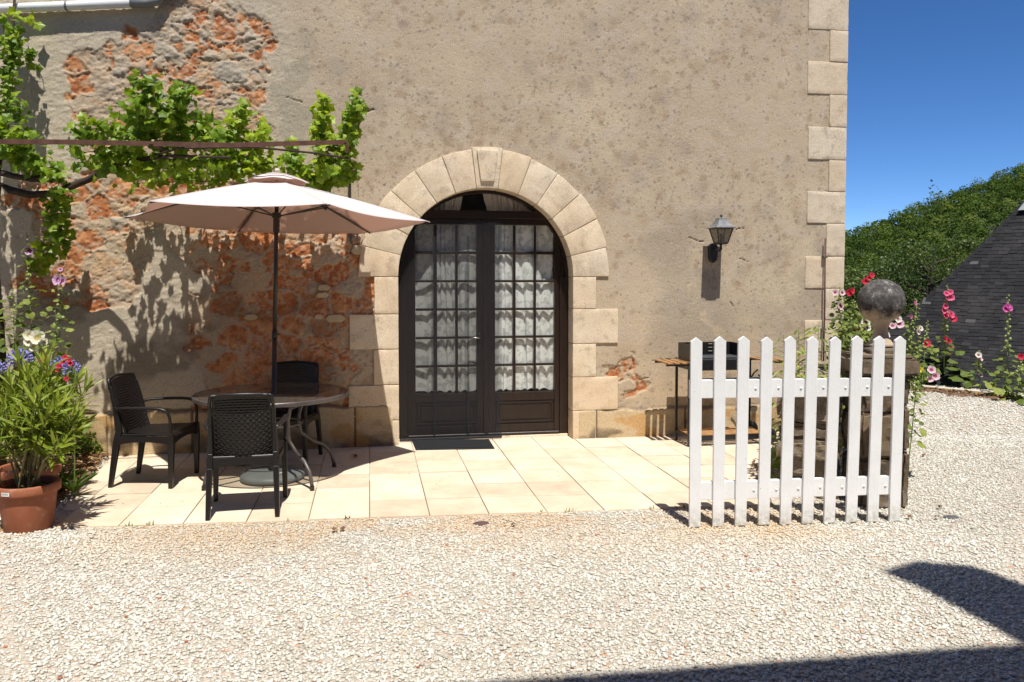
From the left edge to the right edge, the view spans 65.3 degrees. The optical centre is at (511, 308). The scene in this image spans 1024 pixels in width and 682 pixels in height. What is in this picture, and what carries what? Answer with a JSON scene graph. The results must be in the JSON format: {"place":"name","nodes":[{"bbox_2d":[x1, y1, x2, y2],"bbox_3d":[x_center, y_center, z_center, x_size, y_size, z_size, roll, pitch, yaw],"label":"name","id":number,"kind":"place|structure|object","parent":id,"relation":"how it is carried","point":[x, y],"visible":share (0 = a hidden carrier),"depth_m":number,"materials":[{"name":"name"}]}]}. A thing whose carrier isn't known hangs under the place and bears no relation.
{"place":"outdoors","nodes":[
{"label":"outdoors","id":0,"kind":"place"},
{"bbox_2d":[0,454,102,531],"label":"planting soil","id":1,"kind":"structure","parent":0,"point":[66,470],"depth_m":6.82,"materials":[{"name":"brown soil"}]},
{"bbox_2d":[0,361,6,480],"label":"agapanthus","id":2,"kind":"object","parent":1,"relation":"on","point":[4,370],"visible":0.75,"depth_m":6.04,"materials":[{"name":"blue plant"}]},
{"bbox_2d":[0,347,33,479],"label":"agapanthus","id":3,"kind":"object","parent":1,"relation":"on","point":[13,352],"visible":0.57,"depth_m":5.90,"materials":[{"name":"blue plant"}]},
{"bbox_2d":[0,286,38,461],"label":"hollyhock","id":4,"kind":"object","parent":1,"relation":"on","point":[29,314],"visible":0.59,"depth_m":6.61,"materials":[{"name":"green plant"}]},
{"bbox_2d":[2,233,56,394],"bbox_3d":[-4.092,0.367,6.810,0.448,2.019,0.334,1,3,26],"label":"hollyhock","id":5,"kind":"object","parent":1,"relation":"on","point":[33,304],"visible":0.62,"depth_m":6.77,"materials":[{"name":"green plant"}]},
{"bbox_2d":[0,475,61,533],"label":"flower pot","id":6,"kind":"object","parent":1,"relation":"on","point":[24,509],"visible":0.91,"depth_m":5.12,"materials":[{"name":"ceramic"}]},
{"bbox_2d":[0,339,104,488],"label":"oleander","id":7,"kind":"object","parent":6,"relation":"in","point":[22,421],"visible":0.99,"depth_m":5.19,"materials":[{"name":"plant"}]},
{"bbox_2d":[0,459,61,480],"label":"flower pot","id":8,"kind":"object","parent":1,"relation":"on","point":[6,472],"visible":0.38,"depth_m":5.71,"materials":[{"name":"ceramic"}]},
{"bbox_2d":[0,368,88,470],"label":"oleander","id":9,"kind":"object","parent":8,"relation":"in","point":[40,457],"visible":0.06,"depth_m":5.87,"materials":[{"name":"plant"}]},
{"bbox_2d":[17,329,70,456],"bbox_3d":[-3.779,0.773,6.432,0.421,1.240,0.421,2,3,41],"label":"hollyhock","id":10,"kind":"object","parent":1,"relation":"on","point":[34,338],"visible":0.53,"depth_m":6.38,"materials":[{"name":"white plant"}]},
{"bbox_2d":[25,349,83,474],"bbox_3d":[-3.468,0.854,6.111,0.398,1.107,0.544,0,2,-10],"label":"red oleander","id":11,"kind":"object","parent":1,"relation":"on","point":[68,360],"visible":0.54,"depth_m":6.03,"materials":[{"name":"green plant"}]},
{"bbox_2d":[45,266,79,396],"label":"hollyhock","id":12,"kind":"object","parent":1,"relation":"on","point":[58,279],"visible":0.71,"depth_m":6.68,"materials":[{"name":"green plant"}]},
{"bbox_2d":[49,356,83,488],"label":"agapanthus","id":13,"kind":"object","parent":1,"relation":"on","point":[71,470],"visible":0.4,"depth_m":6.05,"materials":[{"name":"blue plant"}]},
{"bbox_2d":[47,307,91,431],"bbox_3d":[-3.699,0.689,6.534,0.418,1.400,0.386,-2,3,-44],"label":"hollyhock","id":14,"kind":"object","parent":1,"relation":"on","point":[57,352],"visible":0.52,"depth_m":6.53,"materials":[{"name":"green plant"}]},
{"bbox_2d":[61,360,98,496],"bbox_3d":[-3.264,0.898,5.939,0.343,1.029,0.340,0,2,-10],"label":"agapanthus","id":15,"kind":"object","parent":1,"relation":"on","point":[74,486],"visible":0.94,"depth_m":5.94,"materials":[{"name":"blue plant"}]},
{"bbox_2d":[54,450,109,496],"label":"leaf litter","id":16,"kind":"object","parent":1,"relation":"on","point":[84,466],"visible":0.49,"depth_m":6.77,"materials":[{"name":"brown plant"}]},
{"bbox_2d":[67,431,102,456],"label":"bush","id":17,"kind":"object","parent":1,"relation":"on","point":[83,443],"visible":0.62,"depth_m":7.21,"materials":[{"name":"green plant"}]},
{"bbox_2d":[0,0,369,465],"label":"grapevine","id":18,"kind":"object","parent":1,"relation":"on","point":[325,176],"visible":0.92,"depth_m":6.65,"materials":[{"name":"green plant"}]},
{"bbox_2d":[55,463,772,525],"bbox_3d":[-0.429,1.379,6.738,6.301,0.001,2.762,0,2,-10],"label":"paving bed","id":19,"kind":"object","parent":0,"point":[771,503],"visible":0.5,"depth_m":5.93,"materials":[{"name":"beige concrete"}]},
{"bbox_2d":[54,432,780,528],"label":"paving","id":20,"kind":"structure","parent":0,"point":[657,476],"depth_m":6.30,"materials":[{"name":"beige stone"}]},
{"bbox_2d":[107,372,199,488],"bbox_3d":[-2.888,0.952,6.402,0.571,0.862,0.567,0,2,1],"label":"armchair","id":21,"kind":"object","parent":20,"relation":"on","point":[130,415],"visible":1,"depth_m":6.34,"materials":[{"name":"black plastic"}]},
{"bbox_2d":[203,393,288,520],"bbox_3d":[-1.870,0.984,5.615,0.567,0.862,0.571,0,2,-12],"label":"armchair","id":22,"kind":"object","parent":20,"relation":"on","point":[241,428],"visible":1,"depth_m":5.43,"materials":[{"name":"black plastic"}]},
{"bbox_2d":[192,382,347,490],"bbox_3d":[-1.945,1.029,6.487,1.209,0.705,1.209,0,2,0],"label":"round table","id":23,"kind":"object","parent":20,"relation":"on","point":[300,404],"visible":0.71,"depth_m":6.63,"materials":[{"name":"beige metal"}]},
{"bbox_2d":[239,465,304,485],"bbox_3d":[-1.943,1.262,6.476,0.507,0.235,0.507,0,2,-10],"label":"parasol stand","id":24,"kind":"object","parent":20,"relation":"on","point":[260,476],"visible":0.66,"depth_m":6.35,"materials":[{"name":"grey plastic"}]},
{"bbox_2d":[122,168,428,414],"bbox_3d":[-1.927,0.095,6.493,2.464,2.472,2.121,1,-1,-10],"label":"parasol","id":25,"kind":"object","parent":24,"relation":"in","point":[277,202],"visible":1,"depth_m":6.53,"materials":[{"name":"beige fabric"}]},
{"bbox_2d":[248,360,322,466],"bbox_3d":[-1.999,0.923,7.120,0.567,0.862,0.571,0,2,4],"label":"armchair","id":26,"kind":"object","parent":20,"relation":"on","point":[298,371],"visible":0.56,"depth_m":7.29,"materials":[{"name":"black plastic"}]},
{"bbox_2d":[400,435,501,440],"bbox_3d":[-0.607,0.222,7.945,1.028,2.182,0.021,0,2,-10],"label":"sill","id":27,"kind":"structure","parent":20,"relation":"on","point":[469,437],"depth_m":7.98,"materials":[{"name":"grey stone"}]},
{"bbox_2d":[412,439,494,449],"bbox_3d":[-0.583,1.321,7.777,0.798,0.014,0.452,0,2,-5],"label":"doormat","id":28,"kind":"object","parent":20,"relation":"on","point":[453,444],"visible":1,"depth_m":7.72,"materials":[{"name":"black rubber"}]},
{"bbox_2d":[655,341,782,446],"bbox_3d":[2.056,0.822,7.880,1.237,1.001,0.420,0,2,-10],"label":"barbecue","id":29,"kind":"object","parent":20,"relation":"on","point":[682,361],"visible":0.54,"depth_m":7.82,"materials":[{"name":"brown wood"}]},
{"bbox_2d":[748,438,780,478],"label":"wall foot litter","id":30,"kind":"object","parent":20,"relation":"on","point":[757,463],"depth_m":6.87,"materials":[{"name":"plant"}]},
{"bbox_2d":[0,383,1023,681],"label":"gravel ground","id":31,"kind":"structure","parent":0,"point":[10,638],"depth_m":4.03,"materials":[{"name":"beige gravel"}]},
{"bbox_2d":[0,503,724,527],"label":"weeds","id":32,"kind":"object","parent":31,"relation":"on","point":[684,505],"visible":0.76,"depth_m":5.42,"materials":[{"name":"green plant"}]},
{"bbox_2d":[0,0,848,456],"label":"stone house","id":33,"kind":"structure","parent":31,"relation":"on","point":[630,150],"depth_m":7.75,"materials":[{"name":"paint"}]},
{"bbox_2d":[0,0,163,13],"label":"drain pipe","id":34,"kind":"object","parent":33,"relation":"attached to","point":[65,5],"visible":1,"depth_m":7.04,"materials":[{"name":"white plastic"}]},
{"bbox_2d":[0,139,351,241],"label":"vine trellis","id":35,"kind":"object","parent":33,"relation":"attached to","point":[156,144],"visible":0.78,"depth_m":6.12,"materials":[{"name":"metal"}]},
{"bbox_2d":[398,190,568,440],"bbox_3d":[-0.279,0.040,8.071,1.856,2.573,0.157,0,2,-10],"label":"french door","id":36,"kind":"structure","parent":33,"relation":"attached to","point":[486,408],"depth_m":8.06,"materials":[{"name":"brown wood"}]},
{"bbox_2d":[415,224,475,392],"bbox_3d":[-0.670,-0.012,8.062,0.658,1.723,0.046,0,2,-10],"label":"lace curtain","id":37,"kind":"object","parent":36,"relation":"hanging from","point":[424,270],"visible":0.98,"depth_m":8.05,"materials":[{"name":"fabric"}]},
{"bbox_2d":[406,218,485,438],"bbox_3d":[-0.655,0.199,8.008,0.791,2.199,0.070,0,2,-10],"label":"door leaf","id":38,"kind":"structure","parent":36,"relation":"in","point":[430,415],"depth_m":8.02,"materials":[{"name":"brown wood"}]},
{"bbox_2d":[434,196,461,209],"bbox_3d":[-0.739,-0.992,8.006,0.493,0.334,0.049,0,2,-10],"label":"fanlight curtain","id":39,"kind":"object","parent":36,"relation":"attached to","point":[454,204],"visible":0.38,"depth_m":8.03,"materials":[{"name":"white fabric"}]},
{"bbox_2d":[483,194,531,210],"bbox_3d":[0.051,-1.010,8.147,0.720,0.362,0.052,0,2,-10],"label":"fanlight curtain","id":40,"kind":"object","parent":36,"relation":"attached to","point":[496,202],"visible":0.48,"depth_m":8.11,"materials":[{"name":"white fabric"}]},
{"bbox_2d":[487,219,559,435],"bbox_3d":[0.113,0.194,8.145,0.761,2.199,0.070,0,2,-10],"label":"door leaf","id":41,"kind":"structure","parent":36,"relation":"in","point":[514,412],"depth_m":8.16,"materials":[{"name":"brown wood"}]},
{"bbox_2d":[495,225,553,390],"bbox_3d":[0.120,-0.017,8.202,0.658,1.723,0.046,0,2,-10],"label":"lace curtain","id":42,"kind":"object","parent":36,"relation":"hanging from","point":[524,299],"visible":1,"depth_m":8.19,"materials":[{"name":"fabric"}]},
{"bbox_2d":[707,214,735,262],"bbox_3d":[2.105,-0.708,8.112,0.207,0.489,0.319,0,2,-10],"label":"wall lantern","id":43,"kind":"object","parent":33,"relation":"attached to","point":[721,223],"depth_m":8.06,"materials":[{"name":"grey paint"}]},
{"bbox_2d":[820,238,827,360],"bbox_3d":[3.308,-0.001,8.485,0.044,1.478,0.057,0,2,-10],"label":"rusty rod","id":44,"kind":"object","parent":33,"relation":"attached to","point":[824,257],"visible":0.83,"depth_m":8.46,"materials":[{"name":"metal"}]},
{"bbox_2d":[473,521,488,525],"bbox_3d":[-0.207,1.432,5.314,0.108,0.020,0.072,0,2,-10],"label":"metal cover","id":45,"kind":"object","parent":31,"relation":"on","point":[480,523],"visible":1,"depth_m":5.30,"materials":[{"name":"metal"}]},
{"bbox_2d":[770,440,779,471],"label":"leafy plant","id":46,"kind":"object","parent":31,"relation":"on","point":[773,446],"visible":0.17,"depth_m":6.60,"materials":[{"name":"green plant"}]},
{"bbox_2d":[770,416,781,478],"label":"leafy plant","id":47,"kind":"object","parent":31,"relation":"on","point":[778,463],"visible":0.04,"depth_m":6.29,"materials":[{"name":"green plant"}]},
{"bbox_2d":[770,335,805,473],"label":"leafy plant","id":48,"kind":"object","parent":31,"relation":"on","point":[773,436],"visible":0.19,"depth_m":6.32,"materials":[{"name":"green plant"}]},
{"bbox_2d":[773,330,818,463],"bbox_3d":[2.345,0.774,6.393,0.448,1.241,0.466,-2,3,-44],"label":"leafy plant","id":49,"kind":"object","parent":31,"relation":"on","point":[798,354],"visible":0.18,"depth_m":6.39,"materials":[{"name":"green plant"}]},
{"bbox_2d":[689,336,905,526],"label":"picket gate","id":50,"kind":"structure","parent":31,"relation":"on","point":[719,388],"depth_m":5.27,"materials":[{"name":"white paint"}]},
{"bbox_2d":[779,370,827,468],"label":"leafy plant","id":51,"kind":"object","parent":31,"relation":"on","point":[824,376],"visible":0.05,"depth_m":6.54,"materials":[{"name":"green plant"}]},
{"bbox_2d":[776,361,842,498],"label":"rubble wall","id":52,"kind":"structure","parent":31,"relation":"on","point":[821,412],"depth_m":5.99,"materials":[{"name":"stone"}]},
{"bbox_2d":[798,326,844,473],"bbox_3d":[2.454,0.748,6.477,0.465,1.286,0.435,0,2,1],"label":"leafy plant","id":53,"kind":"object","parent":31,"relation":"on","point":[824,340],"visible":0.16,"depth_m":6.44,"materials":[{"name":"green plant"}]},
{"bbox_2d":[824,286,852,459],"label":"hollyhock","id":54,"kind":"object","parent":31,"relation":"on","point":[841,306],"visible":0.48,"depth_m":7.17,"materials":[{"name":"green plant"}]},
{"bbox_2d":[837,318,860,418],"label":"hollyhock","id":55,"kind":"object","parent":31,"relation":"on","point":[849,335],"visible":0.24,"depth_m":6.59,"materials":[{"name":"green plant"}]},
{"bbox_2d":[840,300,864,374],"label":"hollyhock","id":56,"kind":"object","parent":31,"relation":"on","point":[852,305],"visible":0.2,"depth_m":6.89,"materials":[{"name":"green plant"}]},
{"bbox_2d":[846,272,874,343],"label":"hollyhock","id":57,"kind":"object","parent":31,"relation":"on","point":[850,292],"visible":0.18,"depth_m":7.27,"materials":[{"name":"red plant"}]},
{"bbox_2d":[851,312,872,343],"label":"hollyhock","id":58,"kind":"object","parent":31,"relation":"on","point":[865,322],"visible":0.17,"depth_m":6.98,"materials":[{"name":"green plant"}]},
{"bbox_2d":[840,279,919,508],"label":"gate pillar","id":59,"kind":"structure","parent":31,"relation":"on","point":[881,303],"depth_m":5.66,"materials":[{"name":"stone"}]},
{"bbox_2d":[888,298,923,396],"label":"hollyhock","id":60,"kind":"object","parent":31,"relation":"on","point":[899,323],"visible":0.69,"depth_m":7.26,"materials":[{"name":"green plant"}]},
{"bbox_2d":[907,326,939,459],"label":"hollyhock","id":61,"kind":"object","parent":31,"relation":"on","point":[934,376],"visible":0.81,"depth_m":6.57,"materials":[{"name":"green plant"}]},
{"bbox_2d":[910,320,941,384],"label":"hollyhock","id":62,"kind":"object","parent":31,"relation":"on","point":[926,343],"visible":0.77,"depth_m":12.07,"materials":[{"name":"green plant"}]},
{"bbox_2d":[917,284,972,382],"bbox_3d":[6.602,0.452,12.135,0.639,1.632,0.856,-2,3,-33],"label":"hollyhock","id":63,"kind":"object","parent":31,"relation":"on","point":[947,313],"visible":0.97,"depth_m":12.02,"materials":[{"name":"green plant"}]},
{"bbox_2d":[943,515,958,519],"bbox_3d":[2.992,1.427,5.449,0.108,0.020,0.072,0,2,-10],"label":"slate chip","id":64,"kind":"object","parent":31,"relation":"on","point":[952,517],"visible":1,"depth_m":5.44,"materials":[{"name":"grey stone"}]},
{"bbox_2d":[888,201,1023,392],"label":"slate roofed barn","id":65,"kind":"structure","parent":31,"relation":"on","point":[984,279],"depth_m":12.52,"materials":[{"name":"stone"}]},
{"bbox_2d":[910,386,1018,399],"bbox_3d":[5.885,1.177,11.409,0.514,0.028,5.386,-2,3,-43],"label":"flower bed","id":66,"kind":"object","parent":31,"relation":"on","point":[966,395],"visible":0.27,"depth_m":10.98,"materials":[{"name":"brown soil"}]},
{"bbox_2d":[985,295,1023,398],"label":"hollyhock","id":67,"kind":"object","parent":66,"relation":"on","point":[1007,307],"visible":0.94,"depth_m":10.84,"materials":[{"name":"green plant"}]},
{"bbox_2d":[993,353,1023,400],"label":"hollyhock","id":68,"kind":"object","parent":66,"relation":"on","point":[998,391],"visible":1,"depth_m":10.58,"materials":[{"name":"green plant"}]},
{"bbox_2d":[1016,374,1023,404],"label":"hollyhock","id":69,"kind":"object","parent":66,"relation":"on","point":[1020,401],"visible":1,"depth_m":10.15,"materials":[{"name":"green plant"}]},
{"bbox_2d":[910,384,1023,396],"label":"stone kerb","id":70,"kind":"structure","parent":31,"relation":"on","point":[960,389],"depth_m":11.24,"materials":[{"name":"stone"}]},
{"bbox_2d":[962,350,995,390],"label":"hollyhock","id":71,"kind":"object","parent":31,"relation":"on","point":[968,384],"visible":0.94,"depth_m":11.30,"materials":[{"name":"green plant"}]},
{"bbox_2d":[844,0,1023,233],"label":"sky","id":72,"kind":"structure","parent":0,"point":[935,88],"materials":[{"name":"blue"}]},
{"bbox_2d":[845,176,1023,329],"bbox_3d":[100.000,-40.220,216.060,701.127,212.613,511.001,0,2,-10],"label":"hill","id":73,"kind":"structure","parent":0,"point":[989,231],"depth_m":194.83,"materials":[{"name":"green plant"}]},
{"bbox_2d":[843,261,919,344],"bbox_3d":[10.526,1.344,24.125,4.248,5.498,4.329,2,3,39],"label":"leafy tree","id":74,"kind":"object","parent":73,"relation":"on","point":[853,282],"visible":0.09,"depth_m":23.27,"materials":[{"name":"green plant"}]},
{"bbox_2d":[844,179,985,343],"bbox_3d":[12.141,0.208,23.195,5.037,7.842,4.465,0,2,-10],"label":"leafy tree","id":75,"kind":"object","parent":73,"relation":"on","point":[906,263],"visible":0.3,"depth_m":22.77,"materials":[{"name":"green plant"}]},
{"bbox_2d":[894,260,960,320],"bbox_3d":[15.371,1.081,27.120,5.979,5.784,4.780,0,2,-10],"label":"leafy tree","id":76,"kind":"object","parent":73,"relation":"on","point":[917,292],"visible":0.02,"depth_m":27.82,"materials":[{"name":"green plant"}]},
{"bbox_2d":[844,162,1023,309],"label":"hill woodland","id":77,"kind":"object","parent":73,"relation":"on","point":[968,202],"visible":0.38,"depth_m":194.30,"materials":[{"name":"green plant"}]},
{"label":"land","id":78,"kind":"structure","parent":0,"visible":0},
{"bbox_2d":[844,262,871,330],"bbox_3d":[15.318,0.843,36.203,5.769,5.929,5.319,2,3,34],"label":"leafy tree","id":79,"kind":"object","parent":78,"relation":"on","point":[848,298],"visible":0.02,"depth_m":34.78,"materials":[{"name":"green plant"}]},
{"bbox_2d":[845,260,942,331],"bbox_3d":[16.444,0.849,33.976,6.161,6.097,5.717,0,2,-10],"label":"leafy tree","id":80,"kind":"object","parent":78,"relation":"on","point":[857,274],"visible":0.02,"depth_m":33.90,"materials":[{"name":"green plant"}]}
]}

